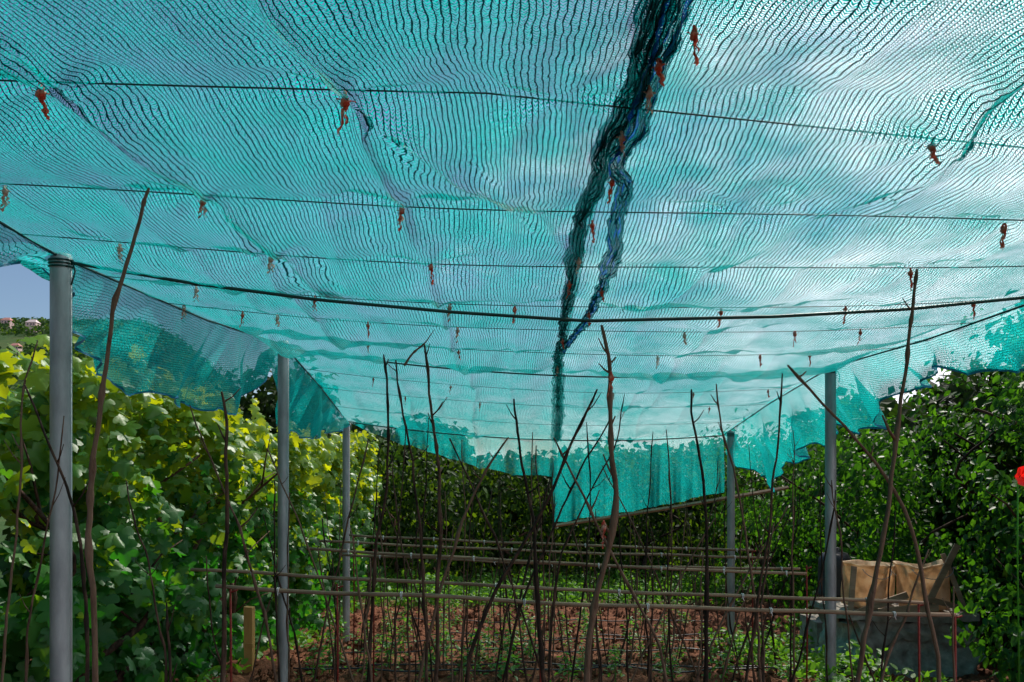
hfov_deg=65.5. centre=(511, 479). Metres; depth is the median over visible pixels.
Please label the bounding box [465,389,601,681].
wooden stake
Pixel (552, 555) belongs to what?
wooden stake
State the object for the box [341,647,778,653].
drip hose
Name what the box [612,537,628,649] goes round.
wooden stake
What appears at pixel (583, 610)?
tomato seedling
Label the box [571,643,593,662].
tomato seedling
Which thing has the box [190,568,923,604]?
trellis rail
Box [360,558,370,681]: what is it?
wooden stake
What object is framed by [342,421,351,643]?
steel post
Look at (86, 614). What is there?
wooden stake
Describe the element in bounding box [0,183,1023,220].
support wire
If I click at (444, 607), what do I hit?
wooden stake
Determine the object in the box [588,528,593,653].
wooden stake
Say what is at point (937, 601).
wooden board
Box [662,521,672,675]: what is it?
wooden stake
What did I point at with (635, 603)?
wooden stake
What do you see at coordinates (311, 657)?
tomato seedling
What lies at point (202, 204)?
cloth tie
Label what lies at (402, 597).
wooden stake
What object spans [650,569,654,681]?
wooden stake
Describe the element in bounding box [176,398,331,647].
grapevine
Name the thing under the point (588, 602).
wooden stake
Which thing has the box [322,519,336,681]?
wooden stake
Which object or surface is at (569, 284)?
cloth tie
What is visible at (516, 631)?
tomato seedling
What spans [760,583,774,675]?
wooden stake
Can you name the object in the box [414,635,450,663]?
tomato seedling
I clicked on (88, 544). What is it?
wooden stake
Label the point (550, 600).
wooden stake
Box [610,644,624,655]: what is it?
tomato seedling
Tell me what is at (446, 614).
tomato seedling
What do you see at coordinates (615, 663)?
tomato seedling
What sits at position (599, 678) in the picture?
wooden stake
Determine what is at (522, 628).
tomato seedling
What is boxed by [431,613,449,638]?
tomato seedling
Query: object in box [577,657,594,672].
tomato seedling
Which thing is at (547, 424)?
support wire
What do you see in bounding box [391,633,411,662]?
tomato seedling
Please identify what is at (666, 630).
tomato seedling
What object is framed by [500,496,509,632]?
wooden stake
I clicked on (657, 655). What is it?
tomato seedling
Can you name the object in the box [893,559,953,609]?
sack
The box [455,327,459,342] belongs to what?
cloth tie
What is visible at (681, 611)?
wooden stake
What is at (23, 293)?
sky
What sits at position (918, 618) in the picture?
metal stake
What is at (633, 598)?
wooden stake
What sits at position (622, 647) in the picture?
wooden stake
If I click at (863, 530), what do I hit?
hedge shrub
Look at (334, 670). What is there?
wooden stake
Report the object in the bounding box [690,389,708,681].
wooden stake
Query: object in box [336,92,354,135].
cloth tie
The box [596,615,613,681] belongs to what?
wooden stake
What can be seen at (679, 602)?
tomato seedling
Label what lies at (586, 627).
tomato seedling
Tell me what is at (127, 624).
grapevine
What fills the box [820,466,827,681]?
wooden stake
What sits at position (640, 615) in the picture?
tomato seedling
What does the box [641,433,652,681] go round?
wooden stake
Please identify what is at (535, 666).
wooden stake
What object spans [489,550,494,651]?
wooden stake
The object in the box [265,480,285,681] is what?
wooden stake
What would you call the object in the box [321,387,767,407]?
support wire
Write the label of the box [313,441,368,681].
wooden stake
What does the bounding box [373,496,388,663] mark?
wooden stake
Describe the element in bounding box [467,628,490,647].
tomato seedling
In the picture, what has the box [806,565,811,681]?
metal stake
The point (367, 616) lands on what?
wooden stake
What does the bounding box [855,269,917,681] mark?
wooden stake
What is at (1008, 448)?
leafy tree
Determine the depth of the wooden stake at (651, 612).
4.67 m
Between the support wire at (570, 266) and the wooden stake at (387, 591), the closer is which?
the support wire at (570, 266)
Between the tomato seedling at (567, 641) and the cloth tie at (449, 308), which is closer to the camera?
the cloth tie at (449, 308)
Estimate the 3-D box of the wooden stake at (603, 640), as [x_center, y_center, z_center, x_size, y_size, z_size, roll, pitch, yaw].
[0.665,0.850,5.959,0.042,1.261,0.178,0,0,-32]
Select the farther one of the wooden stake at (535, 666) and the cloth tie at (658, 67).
the wooden stake at (535, 666)
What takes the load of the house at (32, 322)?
on the ground at (984, 675)
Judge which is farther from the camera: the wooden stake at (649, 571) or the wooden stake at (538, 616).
the wooden stake at (649, 571)
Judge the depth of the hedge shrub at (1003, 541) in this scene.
6.30 m
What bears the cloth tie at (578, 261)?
hanging from the shade net at (646, 16)
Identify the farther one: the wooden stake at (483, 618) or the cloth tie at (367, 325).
the cloth tie at (367, 325)
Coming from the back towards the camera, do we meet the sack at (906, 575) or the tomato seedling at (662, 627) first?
the tomato seedling at (662, 627)
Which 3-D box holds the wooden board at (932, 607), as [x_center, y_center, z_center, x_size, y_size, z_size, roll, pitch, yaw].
[2.835,0.930,5.700,0.433,0.080,0.016,0,0,0]
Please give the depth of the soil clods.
6.83 m
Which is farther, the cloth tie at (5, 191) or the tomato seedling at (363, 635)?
the tomato seedling at (363, 635)
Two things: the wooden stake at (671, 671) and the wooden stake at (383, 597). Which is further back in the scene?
the wooden stake at (383, 597)
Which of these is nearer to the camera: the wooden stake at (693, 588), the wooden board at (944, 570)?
the wooden stake at (693, 588)
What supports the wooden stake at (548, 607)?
on the ground at (984, 675)
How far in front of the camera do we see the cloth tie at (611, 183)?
1.83 m
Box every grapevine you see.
[0,334,219,681]
[0,349,73,681]
[11,346,277,675]
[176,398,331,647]
[251,413,357,626]
[311,427,389,588]
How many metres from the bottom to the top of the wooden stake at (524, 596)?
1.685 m
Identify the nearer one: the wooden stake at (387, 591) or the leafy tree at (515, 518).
the wooden stake at (387, 591)
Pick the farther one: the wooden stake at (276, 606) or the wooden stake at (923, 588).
the wooden stake at (276, 606)
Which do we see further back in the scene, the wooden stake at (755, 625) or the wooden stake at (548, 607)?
the wooden stake at (548, 607)
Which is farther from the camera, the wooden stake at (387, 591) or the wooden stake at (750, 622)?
the wooden stake at (387, 591)
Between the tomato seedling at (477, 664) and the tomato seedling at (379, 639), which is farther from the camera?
the tomato seedling at (379, 639)
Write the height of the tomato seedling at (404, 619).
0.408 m
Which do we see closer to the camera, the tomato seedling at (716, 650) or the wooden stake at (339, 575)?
the tomato seedling at (716, 650)
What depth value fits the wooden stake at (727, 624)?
5.08 m
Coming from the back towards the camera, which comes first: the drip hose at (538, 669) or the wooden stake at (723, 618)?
the drip hose at (538, 669)
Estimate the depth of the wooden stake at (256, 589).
3.00 m
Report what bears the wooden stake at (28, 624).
on the ground at (984, 675)
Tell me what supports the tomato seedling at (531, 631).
on the ground at (984, 675)
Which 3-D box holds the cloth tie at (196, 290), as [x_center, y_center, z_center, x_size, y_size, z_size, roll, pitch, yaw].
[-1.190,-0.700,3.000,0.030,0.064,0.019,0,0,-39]
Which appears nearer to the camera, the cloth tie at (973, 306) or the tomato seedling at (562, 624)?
the cloth tie at (973, 306)
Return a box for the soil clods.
[195,601,894,681]
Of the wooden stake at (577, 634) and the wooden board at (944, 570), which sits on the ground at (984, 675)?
the wooden stake at (577, 634)
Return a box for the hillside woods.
[0,316,245,409]
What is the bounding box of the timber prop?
[243,606,254,672]
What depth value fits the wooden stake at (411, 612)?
5.64 m
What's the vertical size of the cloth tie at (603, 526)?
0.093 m
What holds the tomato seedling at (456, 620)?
on the ground at (984, 675)
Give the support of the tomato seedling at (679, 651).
on the ground at (984, 675)
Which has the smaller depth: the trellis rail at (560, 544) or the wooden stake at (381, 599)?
the trellis rail at (560, 544)
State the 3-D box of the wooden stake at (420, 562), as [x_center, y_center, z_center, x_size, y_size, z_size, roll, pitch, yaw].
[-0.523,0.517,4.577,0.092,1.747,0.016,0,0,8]
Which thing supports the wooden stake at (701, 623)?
on the ground at (984, 675)
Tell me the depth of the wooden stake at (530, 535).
5.00 m
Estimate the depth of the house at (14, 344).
219.35 m
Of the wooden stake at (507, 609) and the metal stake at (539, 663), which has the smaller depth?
the metal stake at (539, 663)
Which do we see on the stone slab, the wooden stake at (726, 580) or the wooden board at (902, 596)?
the wooden board at (902, 596)
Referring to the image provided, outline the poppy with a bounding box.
[1014,466,1023,681]
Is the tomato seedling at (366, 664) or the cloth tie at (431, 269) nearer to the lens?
the cloth tie at (431, 269)
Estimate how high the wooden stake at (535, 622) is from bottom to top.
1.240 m
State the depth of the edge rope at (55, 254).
3.28 m
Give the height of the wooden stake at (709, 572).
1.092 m
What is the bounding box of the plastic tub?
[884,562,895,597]
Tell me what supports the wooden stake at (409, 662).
on the ground at (984, 675)
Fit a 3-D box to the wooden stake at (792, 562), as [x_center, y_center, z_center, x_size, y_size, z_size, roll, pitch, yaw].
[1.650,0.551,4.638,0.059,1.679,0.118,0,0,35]
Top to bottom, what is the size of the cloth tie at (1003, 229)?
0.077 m
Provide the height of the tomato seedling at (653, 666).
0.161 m
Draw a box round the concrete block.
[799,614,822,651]
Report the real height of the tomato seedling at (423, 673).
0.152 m
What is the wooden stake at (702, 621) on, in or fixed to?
on the ground at (984, 675)
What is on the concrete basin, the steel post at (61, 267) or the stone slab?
the stone slab
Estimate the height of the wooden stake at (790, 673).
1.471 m
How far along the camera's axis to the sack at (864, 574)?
5.99 m
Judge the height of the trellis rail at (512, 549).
0.153 m
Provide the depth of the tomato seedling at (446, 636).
6.55 m
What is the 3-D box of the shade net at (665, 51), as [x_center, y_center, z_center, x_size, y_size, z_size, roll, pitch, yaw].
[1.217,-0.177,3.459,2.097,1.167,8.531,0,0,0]
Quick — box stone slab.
[810,600,979,623]
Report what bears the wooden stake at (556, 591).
on the ground at (984, 675)
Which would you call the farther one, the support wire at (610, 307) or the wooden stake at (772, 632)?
the wooden stake at (772, 632)
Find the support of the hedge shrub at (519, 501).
on the ground at (984, 675)
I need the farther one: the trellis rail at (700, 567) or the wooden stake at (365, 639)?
the trellis rail at (700, 567)
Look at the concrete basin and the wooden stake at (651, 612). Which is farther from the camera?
the concrete basin
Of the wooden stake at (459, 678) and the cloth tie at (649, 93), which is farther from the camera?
the wooden stake at (459, 678)
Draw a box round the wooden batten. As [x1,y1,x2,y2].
[556,486,788,526]
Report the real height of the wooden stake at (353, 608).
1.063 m
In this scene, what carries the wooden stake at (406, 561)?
on the ground at (984, 675)
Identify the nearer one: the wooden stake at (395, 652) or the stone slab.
the wooden stake at (395, 652)
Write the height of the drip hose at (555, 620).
0.066 m
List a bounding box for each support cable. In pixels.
[70,261,1023,321]
[288,348,814,377]
[349,421,721,440]
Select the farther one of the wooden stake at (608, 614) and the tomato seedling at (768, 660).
the wooden stake at (608, 614)
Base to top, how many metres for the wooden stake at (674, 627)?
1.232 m
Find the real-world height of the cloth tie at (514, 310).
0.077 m
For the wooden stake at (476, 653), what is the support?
on the ground at (984, 675)
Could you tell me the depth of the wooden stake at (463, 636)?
3.65 m
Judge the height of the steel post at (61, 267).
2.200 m
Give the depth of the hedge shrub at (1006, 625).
4.85 m
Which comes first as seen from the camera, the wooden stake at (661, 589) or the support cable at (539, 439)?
the wooden stake at (661, 589)
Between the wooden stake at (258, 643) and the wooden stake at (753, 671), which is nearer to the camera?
the wooden stake at (258, 643)
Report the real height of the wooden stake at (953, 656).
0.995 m
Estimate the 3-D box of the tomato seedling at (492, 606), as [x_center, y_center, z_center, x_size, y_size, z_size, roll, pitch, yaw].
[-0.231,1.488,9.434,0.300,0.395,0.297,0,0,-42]
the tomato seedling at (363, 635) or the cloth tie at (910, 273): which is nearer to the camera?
the cloth tie at (910, 273)
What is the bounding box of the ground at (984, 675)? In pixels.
[0,327,1014,681]
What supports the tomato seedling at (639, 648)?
on the ground at (984, 675)
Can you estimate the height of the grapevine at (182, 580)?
2.474 m
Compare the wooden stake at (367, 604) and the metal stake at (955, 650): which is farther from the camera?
the wooden stake at (367, 604)
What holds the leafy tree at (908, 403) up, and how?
on the ground at (984, 675)
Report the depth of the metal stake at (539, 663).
3.50 m
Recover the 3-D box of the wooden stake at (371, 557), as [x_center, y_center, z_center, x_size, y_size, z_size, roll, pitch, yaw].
[-1.021,0.598,5.665,0.209,1.706,0.026,0,0,-44]
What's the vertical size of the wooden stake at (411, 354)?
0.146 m
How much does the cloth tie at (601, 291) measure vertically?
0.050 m
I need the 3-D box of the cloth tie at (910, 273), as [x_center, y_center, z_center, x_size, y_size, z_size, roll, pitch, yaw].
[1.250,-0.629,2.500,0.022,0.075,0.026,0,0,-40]
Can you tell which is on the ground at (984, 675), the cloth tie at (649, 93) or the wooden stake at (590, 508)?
the wooden stake at (590, 508)
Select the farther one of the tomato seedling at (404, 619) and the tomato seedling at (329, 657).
the tomato seedling at (404, 619)
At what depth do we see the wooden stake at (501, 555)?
4.14 m
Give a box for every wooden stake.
[0,341,37,681]
[19,416,65,681]
[24,384,89,681]
[84,188,149,681]
[126,480,167,681]
[166,603,176,681]
[190,405,277,681]
[206,556,227,681]
[217,388,240,681]
[249,556,282,681]
[263,515,303,681]
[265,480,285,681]
[267,448,354,681]
[286,492,289,681]
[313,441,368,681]
[317,547,335,681]
[322,500,335,672]
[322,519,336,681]
[338,487,346,672]
[350,527,372,681]
[357,568,382,666]
[358,445,379,666]
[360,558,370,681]
[363,510,380,647]
[366,354,396,681]
[366,565,369,644]
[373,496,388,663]
[377,502,391,681]
[385,526,393,644]
[386,506,440,668]
[387,360,428,681]
[390,511,429,668]
[391,454,410,681]
[394,420,414,681]
[394,549,423,666]
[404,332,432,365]
[409,558,420,663]
[412,521,424,655]
[415,418,428,681]
[416,516,432,681]
[418,437,508,681]
[419,536,427,623]
[424,344,446,681]
[441,495,458,681]
[442,522,456,668]
[449,438,546,681]
[458,442,465,681]
[459,523,473,649]
[461,599,475,681]
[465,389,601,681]
[465,458,477,656]
[469,542,483,647]
[474,553,500,681]
[478,490,491,672]
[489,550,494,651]
[494,472,514,673]
[495,517,536,681]
[497,481,501,656]
[499,515,506,669]
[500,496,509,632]
[502,479,550,681]
[505,423,607,681]
[506,399,544,681]
[508,561,527,681]
[527,565,545,649]
[528,432,537,636]
[528,523,562,650]
[530,583,545,681]
[532,535,540,665]
[535,445,544,660]
[547,463,556,664]
[547,533,554,681]
[548,395,624,681]
[549,485,556,665]
[550,493,566,668]
[553,437,667,681]
[565,565,571,667]
[571,422,590,681]
[572,526,600,681]
[579,539,592,681]
[584,325,618,681]
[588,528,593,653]
[590,549,594,680]
[594,509,608,669]
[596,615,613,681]
[602,465,699,681]
[606,557,609,667]
[609,459,628,681]
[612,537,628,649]
[618,511,643,668]
[626,517,637,670]
[630,515,642,666]
[630,518,714,681]
[638,514,645,645]
[638,539,654,649]
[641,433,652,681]
[648,516,677,644]
[648,534,658,681]
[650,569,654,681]
[662,496,673,681]
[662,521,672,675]
[663,430,672,681]
[669,511,685,670]
[673,532,681,669]
[677,478,719,664]
[685,508,713,672]
[686,499,695,652]
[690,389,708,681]
[694,506,787,681]
[697,553,702,681]
[701,563,712,668]
[708,536,714,644]
[710,384,761,681]
[713,461,721,666]
[720,516,767,681]
[721,552,741,681]
[723,488,738,664]
[731,507,791,681]
[739,493,756,681]
[744,522,774,681]
[745,373,782,681]
[749,450,777,673]
[756,476,802,671]
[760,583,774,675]
[782,467,795,681]
[787,365,940,681]
[787,432,798,681]
[790,490,835,681]
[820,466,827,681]
[824,474,853,681]
[842,601,882,681]
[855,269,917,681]
[871,511,895,676]
[879,548,932,681]
[942,586,955,681]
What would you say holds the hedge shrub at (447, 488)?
on the ground at (984, 675)
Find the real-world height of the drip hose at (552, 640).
0.049 m
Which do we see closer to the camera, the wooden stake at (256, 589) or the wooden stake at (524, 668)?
the wooden stake at (256, 589)
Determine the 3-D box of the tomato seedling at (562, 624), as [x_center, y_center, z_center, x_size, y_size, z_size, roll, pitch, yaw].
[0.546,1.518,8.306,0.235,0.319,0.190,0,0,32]
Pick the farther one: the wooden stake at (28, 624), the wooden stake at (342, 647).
the wooden stake at (342, 647)
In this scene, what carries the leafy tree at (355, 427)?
on the ground at (984, 675)
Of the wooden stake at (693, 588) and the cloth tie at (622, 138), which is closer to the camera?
the cloth tie at (622, 138)
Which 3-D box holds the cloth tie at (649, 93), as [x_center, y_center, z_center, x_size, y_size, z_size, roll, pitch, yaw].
[0.244,-0.676,1.420,0.026,0.055,0.016,0,0,-36]
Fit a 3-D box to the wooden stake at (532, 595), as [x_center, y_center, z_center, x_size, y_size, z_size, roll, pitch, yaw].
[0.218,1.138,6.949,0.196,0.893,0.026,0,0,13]
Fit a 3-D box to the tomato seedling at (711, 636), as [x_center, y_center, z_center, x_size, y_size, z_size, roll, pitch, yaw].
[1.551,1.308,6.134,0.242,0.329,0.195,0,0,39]
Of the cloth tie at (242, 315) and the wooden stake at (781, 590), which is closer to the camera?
the cloth tie at (242, 315)
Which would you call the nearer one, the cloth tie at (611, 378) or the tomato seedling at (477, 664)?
the cloth tie at (611, 378)
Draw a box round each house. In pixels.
[0,318,13,328]
[9,343,22,355]
[25,319,40,331]
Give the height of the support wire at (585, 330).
0.129 m
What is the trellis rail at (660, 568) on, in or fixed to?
attached to the wooden stake at (701, 623)
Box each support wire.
[0,79,1021,147]
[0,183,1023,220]
[20,233,1023,267]
[104,276,976,307]
[168,303,975,331]
[229,327,892,355]
[308,369,786,392]
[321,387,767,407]
[337,406,744,425]
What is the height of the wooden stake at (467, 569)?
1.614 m
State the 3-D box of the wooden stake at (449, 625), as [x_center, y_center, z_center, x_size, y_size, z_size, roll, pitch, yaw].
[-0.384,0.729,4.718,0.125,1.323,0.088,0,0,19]
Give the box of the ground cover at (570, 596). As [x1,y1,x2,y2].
[158,566,742,681]
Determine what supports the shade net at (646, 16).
hanging from the edge rope at (55, 254)
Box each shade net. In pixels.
[0,0,675,476]
[552,0,1023,521]
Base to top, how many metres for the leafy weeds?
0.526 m
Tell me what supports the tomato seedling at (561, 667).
on the ground at (984, 675)
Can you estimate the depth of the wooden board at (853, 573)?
5.92 m
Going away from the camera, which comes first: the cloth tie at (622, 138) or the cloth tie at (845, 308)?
the cloth tie at (622, 138)
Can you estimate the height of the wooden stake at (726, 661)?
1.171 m
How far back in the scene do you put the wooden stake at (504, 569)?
5.70 m
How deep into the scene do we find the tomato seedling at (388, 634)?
8.23 m
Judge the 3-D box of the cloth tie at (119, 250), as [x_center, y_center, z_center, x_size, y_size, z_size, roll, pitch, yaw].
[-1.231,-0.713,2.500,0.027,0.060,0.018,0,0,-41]
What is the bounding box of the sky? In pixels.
[0,0,1023,473]
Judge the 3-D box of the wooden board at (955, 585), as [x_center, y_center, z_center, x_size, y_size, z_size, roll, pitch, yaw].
[3.240,0.760,5.830,0.190,0.439,0.031,0,0,40]
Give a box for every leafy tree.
[0,417,247,575]
[192,352,341,439]
[328,413,476,569]
[449,445,610,568]
[594,438,759,566]
[772,386,958,589]
[878,359,1023,629]
[950,320,1023,651]
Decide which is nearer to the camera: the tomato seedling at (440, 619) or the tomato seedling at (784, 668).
the tomato seedling at (784, 668)
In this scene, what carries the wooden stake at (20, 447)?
on the ground at (984, 675)
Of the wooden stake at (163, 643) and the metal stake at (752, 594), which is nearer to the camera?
the wooden stake at (163, 643)
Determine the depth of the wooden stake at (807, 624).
3.44 m
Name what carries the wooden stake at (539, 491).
on the ground at (984, 675)
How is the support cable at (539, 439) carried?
attached to the steel post at (346, 509)
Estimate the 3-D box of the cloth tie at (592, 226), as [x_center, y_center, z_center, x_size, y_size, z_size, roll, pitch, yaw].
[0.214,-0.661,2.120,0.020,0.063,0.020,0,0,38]
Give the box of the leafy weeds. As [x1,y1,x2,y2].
[708,616,1009,681]
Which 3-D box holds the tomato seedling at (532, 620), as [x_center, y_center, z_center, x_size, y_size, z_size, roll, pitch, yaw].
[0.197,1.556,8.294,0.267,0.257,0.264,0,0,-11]
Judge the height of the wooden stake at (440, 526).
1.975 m
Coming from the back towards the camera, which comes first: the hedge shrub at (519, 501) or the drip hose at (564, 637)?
the hedge shrub at (519, 501)
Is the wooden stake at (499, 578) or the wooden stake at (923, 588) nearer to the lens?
the wooden stake at (923, 588)
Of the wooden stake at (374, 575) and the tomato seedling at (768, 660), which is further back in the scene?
the tomato seedling at (768, 660)
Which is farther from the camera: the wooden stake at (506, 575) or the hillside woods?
the hillside woods
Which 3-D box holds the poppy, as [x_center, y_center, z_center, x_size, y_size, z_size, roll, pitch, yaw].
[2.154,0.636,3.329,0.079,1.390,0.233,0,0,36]
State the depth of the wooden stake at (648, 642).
4.67 m
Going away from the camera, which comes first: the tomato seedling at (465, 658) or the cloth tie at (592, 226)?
the cloth tie at (592, 226)
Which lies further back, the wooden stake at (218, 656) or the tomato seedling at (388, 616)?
the tomato seedling at (388, 616)
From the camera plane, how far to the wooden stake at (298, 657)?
4.88 m
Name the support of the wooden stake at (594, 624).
on the ground at (984, 675)
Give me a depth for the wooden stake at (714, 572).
5.91 m
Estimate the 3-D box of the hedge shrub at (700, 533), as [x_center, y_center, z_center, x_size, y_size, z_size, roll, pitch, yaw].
[3.819,0.479,12.705,2.386,2.464,1.982,0,0,0]
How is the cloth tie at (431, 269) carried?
hanging from the shade net at (646, 16)
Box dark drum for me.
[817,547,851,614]
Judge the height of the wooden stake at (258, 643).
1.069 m
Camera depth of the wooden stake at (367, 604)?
4.72 m
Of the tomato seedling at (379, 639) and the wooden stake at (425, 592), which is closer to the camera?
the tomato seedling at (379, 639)
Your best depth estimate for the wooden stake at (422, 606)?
5.06 m
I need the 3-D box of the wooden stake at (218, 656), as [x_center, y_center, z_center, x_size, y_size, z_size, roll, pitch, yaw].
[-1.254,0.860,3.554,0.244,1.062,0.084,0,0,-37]
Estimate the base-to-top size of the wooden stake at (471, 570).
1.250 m
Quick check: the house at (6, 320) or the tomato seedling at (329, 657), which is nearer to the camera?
the tomato seedling at (329, 657)
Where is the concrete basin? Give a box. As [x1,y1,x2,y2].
[808,607,985,678]
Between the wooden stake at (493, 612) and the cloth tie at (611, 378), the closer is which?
the cloth tie at (611, 378)
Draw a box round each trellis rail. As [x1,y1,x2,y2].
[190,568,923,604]
[215,584,955,618]
[306,547,806,576]
[319,540,769,559]
[342,553,799,569]
[349,534,752,552]
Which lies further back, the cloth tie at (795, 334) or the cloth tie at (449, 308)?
the cloth tie at (795, 334)
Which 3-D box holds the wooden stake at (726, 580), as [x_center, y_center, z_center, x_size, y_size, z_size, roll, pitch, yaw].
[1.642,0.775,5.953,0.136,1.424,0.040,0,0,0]
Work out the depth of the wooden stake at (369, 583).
6.94 m
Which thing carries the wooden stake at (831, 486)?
on the ground at (984, 675)
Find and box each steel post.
[47,252,75,681]
[278,340,291,681]
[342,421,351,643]
[726,431,734,644]
[825,368,839,680]
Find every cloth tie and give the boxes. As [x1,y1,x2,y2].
[0,185,10,211]
[31,83,49,119]
[115,243,124,262]
[181,305,186,318]
[193,286,198,301]
[198,196,206,218]
[239,311,243,326]
[266,256,274,273]
[275,314,279,326]
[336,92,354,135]
[366,322,369,337]
[396,205,404,230]
[428,262,434,284]
[446,303,451,321]
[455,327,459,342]
[512,305,516,323]
[565,280,572,298]
[575,257,582,276]
[588,220,594,242]
[598,288,604,301]
[599,520,605,548]
[607,177,617,203]
[607,371,613,397]
[616,130,626,155]
[644,85,655,114]
[652,58,665,86]
[682,332,686,344]
[686,25,701,65]
[717,308,724,327]
[793,331,797,346]
[841,305,848,324]
[906,268,913,290]
[924,138,939,164]
[971,300,975,319]
[1000,223,1006,249]
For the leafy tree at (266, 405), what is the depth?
13.90 m
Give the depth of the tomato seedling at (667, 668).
5.33 m
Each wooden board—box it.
[848,566,856,610]
[855,591,908,610]
[877,604,938,611]
[923,596,972,614]
[928,543,960,603]
[940,553,965,613]
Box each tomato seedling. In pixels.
[293,643,326,680]
[314,645,347,672]
[316,626,343,661]
[327,615,359,658]
[352,621,379,648]
[354,648,377,679]
[365,634,399,659]
[374,639,401,670]
[377,620,398,636]
[378,604,396,628]
[389,611,415,653]
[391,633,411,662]
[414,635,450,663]
[414,664,430,681]
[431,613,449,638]
[432,630,460,661]
[434,603,458,631]
[442,590,461,616]
[448,645,480,681]
[450,615,461,625]
[464,634,491,674]
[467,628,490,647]
[473,620,503,669]
[483,590,502,618]
[484,644,530,680]
[489,629,526,672]
[496,625,527,651]
[511,596,532,614]
[511,624,537,661]
[514,610,532,641]
[516,639,537,656]
[521,618,536,635]
[550,652,580,681]
[553,611,571,635]
[562,629,574,650]
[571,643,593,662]
[572,602,597,634]
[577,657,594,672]
[580,619,602,648]
[603,646,632,681]
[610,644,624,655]
[617,617,642,647]
[630,601,648,625]
[633,643,645,656]
[645,638,673,660]
[652,657,666,675]
[653,620,680,645]
[654,616,672,638]
[656,653,685,680]
[665,600,685,615]
[672,644,685,660]
[678,612,692,623]
[697,629,723,663]
[702,647,744,681]
[729,630,747,664]
[765,653,775,673]
[775,656,801,681]
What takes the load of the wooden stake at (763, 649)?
on the ground at (984, 675)
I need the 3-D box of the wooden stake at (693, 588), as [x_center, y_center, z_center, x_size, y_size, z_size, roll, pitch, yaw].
[1.326,0.820,5.639,0.238,1.272,0.031,0,0,-13]
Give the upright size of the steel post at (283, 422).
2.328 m
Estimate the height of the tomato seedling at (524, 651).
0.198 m
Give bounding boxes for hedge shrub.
[356,430,474,581]
[453,450,581,580]
[560,433,696,581]
[677,433,804,589]
[697,408,877,608]
[765,384,999,631]
[899,308,1023,672]
[945,289,1023,681]
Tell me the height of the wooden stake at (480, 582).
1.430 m
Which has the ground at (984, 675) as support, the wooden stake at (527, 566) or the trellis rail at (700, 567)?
the wooden stake at (527, 566)
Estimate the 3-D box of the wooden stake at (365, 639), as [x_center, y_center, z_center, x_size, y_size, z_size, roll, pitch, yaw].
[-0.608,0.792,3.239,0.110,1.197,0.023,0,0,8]
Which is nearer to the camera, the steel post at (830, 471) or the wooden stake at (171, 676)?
the wooden stake at (171, 676)
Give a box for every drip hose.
[293,665,846,672]
[311,661,789,669]
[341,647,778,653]
[350,638,735,642]
[372,632,726,637]
[382,617,710,622]
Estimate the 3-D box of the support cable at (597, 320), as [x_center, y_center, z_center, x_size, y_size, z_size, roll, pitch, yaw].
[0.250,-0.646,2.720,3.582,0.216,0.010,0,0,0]
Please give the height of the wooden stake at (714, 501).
1.511 m
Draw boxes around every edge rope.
[0,221,346,420]
[724,304,1023,434]
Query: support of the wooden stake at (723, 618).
on the ground at (984, 675)
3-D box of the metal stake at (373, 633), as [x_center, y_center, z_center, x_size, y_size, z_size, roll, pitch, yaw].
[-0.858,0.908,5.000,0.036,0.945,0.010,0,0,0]
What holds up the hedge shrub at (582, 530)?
on the ground at (984, 675)
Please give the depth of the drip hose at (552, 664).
5.95 m
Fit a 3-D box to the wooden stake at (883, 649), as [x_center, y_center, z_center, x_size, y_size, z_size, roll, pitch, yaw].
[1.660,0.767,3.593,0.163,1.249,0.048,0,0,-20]
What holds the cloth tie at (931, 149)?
hanging from the support wire at (450, 92)
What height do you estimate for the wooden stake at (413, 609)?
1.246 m
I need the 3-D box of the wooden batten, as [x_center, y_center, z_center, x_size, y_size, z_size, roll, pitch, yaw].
[1.483,0.251,7.460,2.190,0.396,0.034,0,0,2]
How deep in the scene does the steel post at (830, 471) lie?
5.07 m
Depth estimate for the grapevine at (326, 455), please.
9.62 m
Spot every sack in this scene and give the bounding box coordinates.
[841,560,891,607]
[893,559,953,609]
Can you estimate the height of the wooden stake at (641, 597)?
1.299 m
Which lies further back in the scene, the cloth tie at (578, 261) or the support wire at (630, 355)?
the support wire at (630, 355)
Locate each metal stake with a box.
[229,589,237,681]
[336,584,342,681]
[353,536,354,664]
[373,549,377,681]
[539,597,546,681]
[751,550,755,670]
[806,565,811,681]
[917,604,922,681]
[954,613,962,681]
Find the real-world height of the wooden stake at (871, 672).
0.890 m
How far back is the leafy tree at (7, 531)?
10.71 m
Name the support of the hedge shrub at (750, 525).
on the ground at (984, 675)
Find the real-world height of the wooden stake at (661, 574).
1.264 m
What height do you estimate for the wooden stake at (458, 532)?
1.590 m
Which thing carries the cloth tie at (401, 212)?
hanging from the shade net at (646, 16)
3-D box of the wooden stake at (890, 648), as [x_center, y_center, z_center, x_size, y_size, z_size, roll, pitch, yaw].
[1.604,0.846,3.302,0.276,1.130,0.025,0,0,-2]
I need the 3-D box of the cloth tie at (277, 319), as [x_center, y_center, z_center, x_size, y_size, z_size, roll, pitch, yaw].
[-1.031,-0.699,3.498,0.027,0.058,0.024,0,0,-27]
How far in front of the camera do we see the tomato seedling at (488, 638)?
6.08 m
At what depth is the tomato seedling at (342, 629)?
6.61 m
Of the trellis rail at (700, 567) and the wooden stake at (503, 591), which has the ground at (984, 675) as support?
the wooden stake at (503, 591)
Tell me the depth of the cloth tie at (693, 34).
1.23 m

